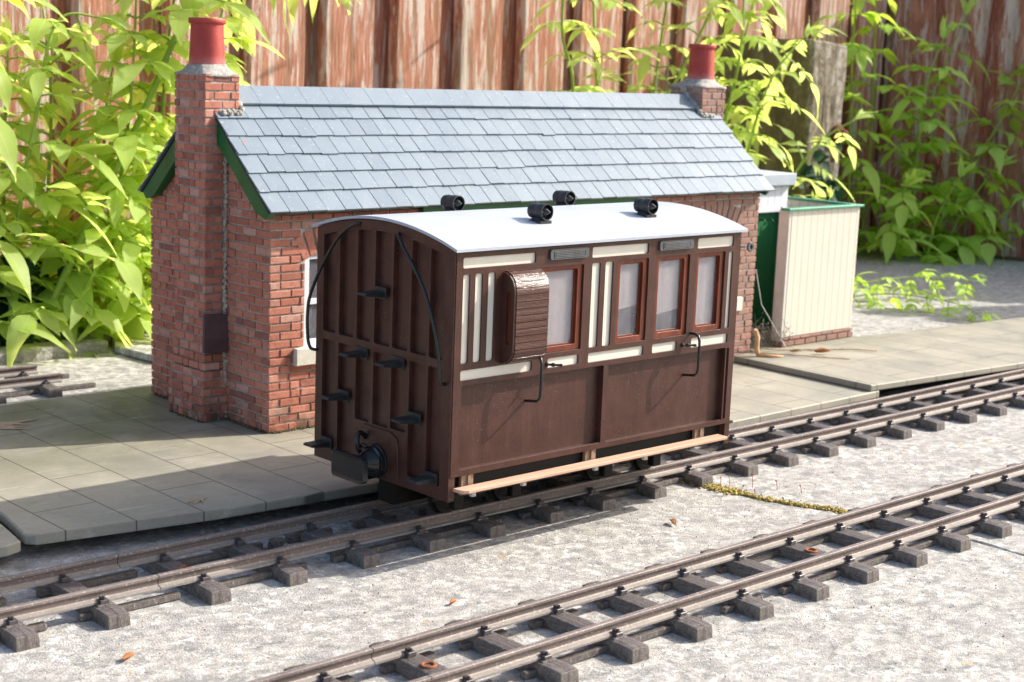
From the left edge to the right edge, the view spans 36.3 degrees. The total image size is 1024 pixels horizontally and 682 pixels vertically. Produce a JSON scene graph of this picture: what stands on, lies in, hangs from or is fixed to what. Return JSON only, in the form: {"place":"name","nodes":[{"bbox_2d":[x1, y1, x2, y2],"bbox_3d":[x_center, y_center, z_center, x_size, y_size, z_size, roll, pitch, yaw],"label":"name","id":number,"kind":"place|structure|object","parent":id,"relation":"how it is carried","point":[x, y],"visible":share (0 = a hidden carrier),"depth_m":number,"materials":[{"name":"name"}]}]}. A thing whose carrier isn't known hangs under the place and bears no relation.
{"place":"outdoors","nodes":[
{"label":"outdoors","id":0,"kind":"place"},
{"bbox_2d":[0,343,1023,681],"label":"paving","id":1,"kind":"structure","parent":0,"point":[792,639],"depth_m":6.33,"materials":[{"name":"concrete"}]},
{"bbox_2d":[0,364,95,403],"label":"railway track","id":2,"kind":"structure","parent":1,"relation":"on","point":[20,376],"depth_m":9.75,"materials":[{"name":"metal"}]},
{"bbox_2d":[0,337,107,364],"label":"garden kerb","id":3,"kind":"structure","parent":1,"relation":"on","point":[41,351],"depth_m":10.87,"materials":[{"name":"concrete"}]},
{"bbox_2d":[0,0,135,353],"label":"leafy plant","id":4,"kind":"object","parent":1,"relation":"on","point":[16,273],"visible":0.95,"depth_m":10.82,"materials":[{"name":"green plant"}]},
{"bbox_2d":[60,327,116,343],"bbox_3d":[-3.071,0.014,11.552,0.500,0.220,0.250,-7,14,-42],"label":"kerb stone","id":5,"kind":"object","parent":1,"relation":"on","point":[106,337],"visible":0.03,"depth_m":11.45,"materials":[{"name":"concrete"}]},
{"bbox_2d":[0,554,179,651],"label":"railway track","id":6,"kind":"structure","parent":1,"relation":"on","point":[64,589],"depth_m":6.05,"materials":[{"name":"metal"}]},
{"bbox_2d":[122,652,135,660],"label":"dry leaf","id":7,"kind":"object","parent":1,"relation":"on","point":[127,655],"visible":1,"depth_m":5.59,"materials":[{"name":"orange plant"}]},
{"bbox_2d":[112,332,152,361],"bbox_3d":[-2.228,0.004,11.545,1.470,0.058,1.198,-7,14,-42],"label":"broken slab","id":8,"kind":"object","parent":1,"relation":"on","point":[140,349],"depth_m":11.08,"materials":[{"name":"concrete"}]},
{"bbox_2d":[267,537,284,548],"bbox_3d":[-1.039,0.894,6.871,0.071,0.071,0.074,-7,14,-42],"label":"pebble","id":9,"kind":"object","parent":1,"relation":"on","point":[275,542],"visible":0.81,"depth_m":6.85,"materials":[{"name":"grey stone"}]},
{"bbox_2d":[248,647,430,681],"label":"railway track","id":10,"kind":"structure","parent":1,"relation":"on","point":[328,670],"depth_m":5.37,"materials":[{"name":"metal"}]},
{"bbox_2d":[663,476,847,513],"bbox_3d":[1.288,0.803,8.039,1.165,0.039,0.204,10,13,36],"label":"moss","id":11,"kind":"object","parent":1,"relation":"on","point":[726,489],"visible":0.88,"depth_m":7.99,"materials":[{"name":"yellow plant"}]},
{"bbox_2d":[661,248,1023,555],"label":"paving","id":12,"kind":"structure","parent":0,"point":[985,443],"depth_m":9.30,"materials":[{"name":"concrete"}]},
{"bbox_2d":[520,0,615,92],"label":"leafy plant","id":13,"kind":"object","parent":12,"relation":"on","point":[564,27],"visible":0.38,"depth_m":13.92,"materials":[{"name":"green plant"}]},
{"bbox_2d":[116,368,1023,604],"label":"railway track","id":14,"kind":"structure","parent":12,"relation":"on","point":[236,550],"depth_m":7.58,"materials":[{"name":"metal"}]},
{"bbox_2d":[303,190,753,512],"bbox_3d":[0.103,0.006,7.610,2.246,1.424,1.148,-7,14,-42],"label":"railway carriage","id":15,"kind":"object","parent":14,"relation":"on","point":[501,354],"visible":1,"depth_m":7.09,"materials":[{"name":"brown wood"}]},
{"bbox_2d":[543,264,582,352],"bbox_3d":[0.213,-0.147,7.020,0.256,0.390,0.019,-7,14,-42],"label":"window","id":16,"kind":"structure","parent":15,"relation":"in","point":[573,343],"depth_m":7.07,"materials":[{"name":"brown wood"}]},
{"bbox_2d":[615,258,647,342],"bbox_3d":[0.550,-0.191,7.328,0.208,0.393,0.019,-7,14,-42],"label":"window","id":17,"kind":"structure","parent":15,"relation":"in","point":[642,279],"depth_m":7.36,"materials":[{"name":"brown wood"}]},
{"bbox_2d":[653,254,688,337],"bbox_3d":[0.756,-0.217,7.517,0.236,0.394,0.019,-7,14,-42],"label":"window","id":18,"kind":"structure","parent":15,"relation":"in","point":[680,329],"depth_m":7.56,"materials":[{"name":"brown wood"}]},
{"bbox_2d":[693,251,723,331],"bbox_3d":[0.960,-0.245,7.703,0.213,0.390,0.019,-7,14,-42],"label":"window","id":19,"kind":"structure","parent":15,"relation":"in","point":[715,324],"depth_m":7.74,"materials":[{"name":"brown wood"}]},
{"bbox_2d":[531,0,778,93],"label":"leafy plant","id":20,"kind":"object","parent":12,"relation":"on","point":[733,8],"visible":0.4,"depth_m":14.60,"materials":[{"name":"green plant"}]},
{"bbox_2d":[369,462,1023,681],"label":"railway track","id":21,"kind":"structure","parent":12,"relation":"on","point":[504,653],"depth_m":6.44,"materials":[{"name":"metal"}]},
{"bbox_2d":[420,661,436,668],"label":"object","id":22,"kind":"object","parent":21,"relation":"on","point":[434,664],"visible":1,"depth_m":5.50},
{"bbox_2d":[805,548,817,552],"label":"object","id":23,"kind":"object","parent":21,"relation":"on","point":[809,549],"visible":1,"depth_m":6.97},
{"bbox_2d":[603,0,796,168],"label":"leafy plant","id":24,"kind":"object","parent":12,"relation":"on","point":[732,113],"visible":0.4,"depth_m":15.29,"materials":[{"name":"green plant"}]},
{"bbox_2d":[690,473,801,492],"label":"moss stalks","id":25,"kind":"object","parent":12,"relation":"on","point":[752,482],"visible":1,"depth_m":8.20,"materials":[{"name":"plant"}]},
{"bbox_2d":[702,37,848,197],"bbox_3d":[2.805,-1.966,16.977,0.625,2.590,1.658,-7,14,-42],"label":"timber post","id":26,"kind":"object","parent":12,"relation":"on","point":[822,64],"visible":0.39,"depth_m":16.40,"materials":[{"name":"grey wood"}]},
{"bbox_2d":[798,142,844,201],"bbox_3d":[3.268,-1.312,16.408,0.880,1.544,0.331,-7,14,-42],"label":"ivy plant","id":27,"kind":"object","parent":26,"relation":"attached to","point":[808,171],"visible":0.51,"depth_m":16.32,"materials":[{"name":"green plant"}]},
{"bbox_2d":[718,15,877,201],"bbox_3d":[2.480,-1.696,15.620,2.224,3.094,1.674,-7,14,-42],"label":"leafy plant","id":28,"kind":"object","parent":12,"relation":"on","point":[767,101],"visible":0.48,"depth_m":15.40,"materials":[{"name":"green plant"}]},
{"bbox_2d":[799,186,833,200],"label":"leafy plant","id":29,"kind":"object","parent":12,"relation":"on","point":[830,193],"visible":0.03,"depth_m":15.30,"materials":[{"name":"green plant"}]},
{"bbox_2d":[813,0,929,259],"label":"leafy plant","id":30,"kind":"object","parent":12,"relation":"on","point":[862,53],"visible":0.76,"depth_m":18.44,"materials":[{"name":"green plant"}]},
{"bbox_2d":[878,379,949,393],"bbox_3d":[3.107,-0.003,12.574,3.450,0.115,1.950,-7,14,-42],"label":"platform bed","id":31,"kind":"object","parent":12,"relation":"on","point":[891,389],"depth_m":10.92,"materials":[{"name":"stone"}]},
{"bbox_2d":[734,317,1023,390],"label":"platform slab","id":32,"kind":"structure","parent":31,"relation":"on","point":[908,358],"depth_m":11.30,"materials":[{"name":"concrete"}]},
{"bbox_2d":[752,329,783,357],"bbox_3d":[1.812,0.016,11.065,0.241,0.209,0.061,1,10,-5],"label":"dried stub","id":33,"kind":"object","parent":32,"relation":"on","point":[755,332],"visible":1,"depth_m":11.05,"materials":[{"name":"beige wood"}]},
{"bbox_2d":[749,312,792,350],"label":"dead weeds","id":34,"kind":"object","parent":32,"relation":"on","point":[773,337],"visible":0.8,"depth_m":11.42,"materials":[{"name":"brown plant"}]},
{"bbox_2d":[751,170,796,329],"bbox_3d":[1.552,-0.716,12.188,1.120,1.218,0.715,-7,14,-42],"label":"station annex","id":35,"kind":"object","parent":32,"relation":"on","point":[772,204],"visible":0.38,"depth_m":12.19,"materials":[{"name":"white wood"}]},
{"bbox_2d":[751,212,778,328],"bbox_3d":[1.855,-0.537,12.087,0.635,0.915,0.059,-7,14,-42],"label":"door","id":36,"kind":"structure","parent":35,"relation":"in","point":[765,262],"depth_m":12.22,"materials":[{"name":"green wood"}]},
{"bbox_2d":[738,351,849,358],"bbox_3d":[2.001,0.096,11.111,0.802,0.032,0.069,2,10,-2],"label":"dry twig","id":37,"kind":"object","parent":32,"relation":"on","point":[796,355],"visible":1,"depth_m":11.11,"materials":[{"name":"brown wood"}]},
{"bbox_2d":[790,348,801,351],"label":"dry leaf","id":38,"kind":"object","parent":32,"relation":"on","point":[795,350],"visible":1,"depth_m":11.24,"materials":[{"name":"brown plant"}]},
{"bbox_2d":[770,196,863,346],"bbox_3d":[2.062,-0.554,11.948,0.925,1.023,0.782,-7,14,-42],"label":"boarded screen","id":39,"kind":"object","parent":32,"relation":"on","point":[815,269],"visible":0.97,"depth_m":11.64,"materials":[{"name":"beige wood"}]},
{"bbox_2d":[756,270,785,346],"bbox_3d":[1.869,-0.239,11.376,0.326,0.588,0.068,-3,12,-28],"label":"cobweb thread","id":40,"kind":"object","parent":39,"relation":"attached to","point":[765,311],"visible":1,"depth_m":11.39},
{"bbox_2d":[760,347,876,350],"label":"dry twig","id":41,"kind":"object","parent":32,"relation":"on","point":[829,349],"visible":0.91,"depth_m":11.41,"materials":[{"name":"brown wood"}]},
{"bbox_2d":[814,347,829,352],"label":"dry leaf","id":42,"kind":"object","parent":32,"relation":"on","point":[820,350],"visible":1,"depth_m":11.26,"materials":[{"name":"brown plant"}]},
{"bbox_2d":[846,0,990,256],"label":"leafy plant","id":43,"kind":"object","parent":12,"relation":"on","point":[942,99],"visible":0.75,"depth_m":18.73,"materials":[{"name":"green plant"}]},
{"bbox_2d":[851,154,986,265],"bbox_3d":[4.801,-1.269,18.375,1.633,1.896,1.224,-7,14,-42],"label":"leafy plant","id":44,"kind":"object","parent":12,"relation":"on","point":[900,214],"visible":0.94,"depth_m":18.29,"materials":[{"name":"green plant"}]},
{"bbox_2d":[853,269,1000,321],"bbox_3d":[3.724,-0.293,14.915,1.736,0.731,1.814,4,10,10],"label":"leafy plant","id":45,"kind":"object","parent":12,"relation":"on","point":[960,289],"visible":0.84,"depth_m":14.73,"materials":[{"name":"green plant"}]},
{"bbox_2d":[857,244,1023,261],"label":"garden kerb","id":46,"kind":"structure","parent":12,"relation":"on","point":[1001,257],"depth_m":18.99,"materials":[{"name":"grey concrete"}]},
{"bbox_2d":[905,64,1023,265],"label":"leafy plant","id":47,"kind":"object","parent":12,"relation":"on","point":[986,252],"visible":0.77,"depth_m":18.84,"materials":[{"name":"green plant"}]},
{"label":"ground","id":48,"kind":"structure","parent":0,"visible":0},
{"bbox_2d":[0,236,76,346],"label":"ivy plant","id":49,"kind":"object","parent":48,"relation":"on","point":[4,307],"visible":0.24,"depth_m":11.11,"materials":[{"name":"green plant"}]},
{"bbox_2d":[7,214,152,358],"bbox_3d":[-2.893,-0.187,11.507,1.875,1.620,1.482,0,10,-12],"label":"leafy plant","id":50,"kind":"object","parent":48,"relation":"on","point":[130,272],"visible":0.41,"depth_m":11.16,"materials":[{"name":"green plant"}]},
{"bbox_2d":[0,11,160,316],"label":"leafy plant","id":51,"kind":"object","parent":48,"relation":"on","point":[100,86],"visible":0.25,"depth_m":11.36,"materials":[{"name":"green plant"}]},
{"bbox_2d":[41,0,233,341],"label":"leafy plant","id":52,"kind":"object","parent":48,"relation":"on","point":[125,148],"visible":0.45,"depth_m":11.33,"materials":[{"name":"green plant"}]},
{"bbox_2d":[0,0,285,342],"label":"leafy plant","id":53,"kind":"object","parent":48,"relation":"on","point":[76,281],"visible":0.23,"depth_m":11.34,"materials":[{"name":"green plant"}]},
{"bbox_2d":[0,0,309,366],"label":"leafy plant","id":54,"kind":"object","parent":48,"relation":"on","point":[75,309],"visible":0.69,"depth_m":11.15,"materials":[{"name":"green plant"}]},
{"bbox_2d":[239,0,360,45],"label":"leafy plant","id":55,"kind":"object","parent":54,"relation":"hanging from","point":[292,5],"visible":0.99,"depth_m":11.91,"materials":[{"name":"green plant"}]},
{"bbox_2d":[0,0,905,334],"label":"garden fence","id":56,"kind":"object","parent":48,"relation":"on","point":[438,44],"visible":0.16,"depth_m":15.03,"materials":[{"name":"brown wood"}]},
{"bbox_2d":[841,0,1023,257],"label":"garden fence","id":57,"kind":"object","parent":48,"relation":"on","point":[993,40],"visible":0.36,"depth_m":19.60,"materials":[{"name":"brown wood"}]},
{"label":"platform bed","id":58,"kind":"structure","parent":0,"visible":0},
{"bbox_2d":[0,524,20,557],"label":"platform slab","id":59,"kind":"structure","parent":58,"relation":"on","point":[10,543],"depth_m":6.54,"materials":[{"name":"concrete"}]},
{"bbox_2d":[0,360,878,544],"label":"platform slab","id":60,"kind":"structure","parent":58,"relation":"on","point":[105,463],"depth_m":7.84,"materials":[{"name":"concrete"}]},
{"bbox_2d":[0,418,38,428],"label":"dry leaf","id":61,"kind":"object","parent":60,"relation":"on","point":[9,425],"visible":1,"depth_m":8.46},
{"bbox_2d":[187,497,207,503],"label":"dry leaf","id":62,"kind":"object","parent":60,"relation":"on","point":[195,500],"visible":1,"depth_m":7.17,"materials":[{"name":"plant"}]},
{"bbox_2d":[153,392,314,433],"bbox_3d":[-1.094,0.419,8.995,2.019,0.030,0.968,1,10,-6],"label":"moss","id":63,"kind":"object","parent":60,"relation":"on","point":[245,425],"visible":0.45,"depth_m":8.66,"materials":[{"name":"green plant"}]},
{"bbox_2d":[138,17,774,433],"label":"brick cottage","id":64,"kind":"structure","parent":60,"relation":"on","point":[244,187],"depth_m":8.87,"materials":[{"name":"red brick"}]},
{"bbox_2d":[292,255,316,365],"bbox_3d":[-0.934,-0.206,8.712,0.690,0.627,0.071,-7,14,-42],"label":"window","id":65,"kind":"structure","parent":64,"relation":"in","point":[302,356],"depth_m":8.54,"materials":[{"name":"white wood"}]},
{"bbox_2d":[737,296,742,310],"bbox_3d":[1.372,-0.499,10.824,0.690,0.627,0.071,-7,14,-42],"label":"window","id":66,"kind":"structure","parent":64,"relation":"in","point":[739,299],"depth_m":11.05,"materials":[{"name":"white glass"}]}
]}

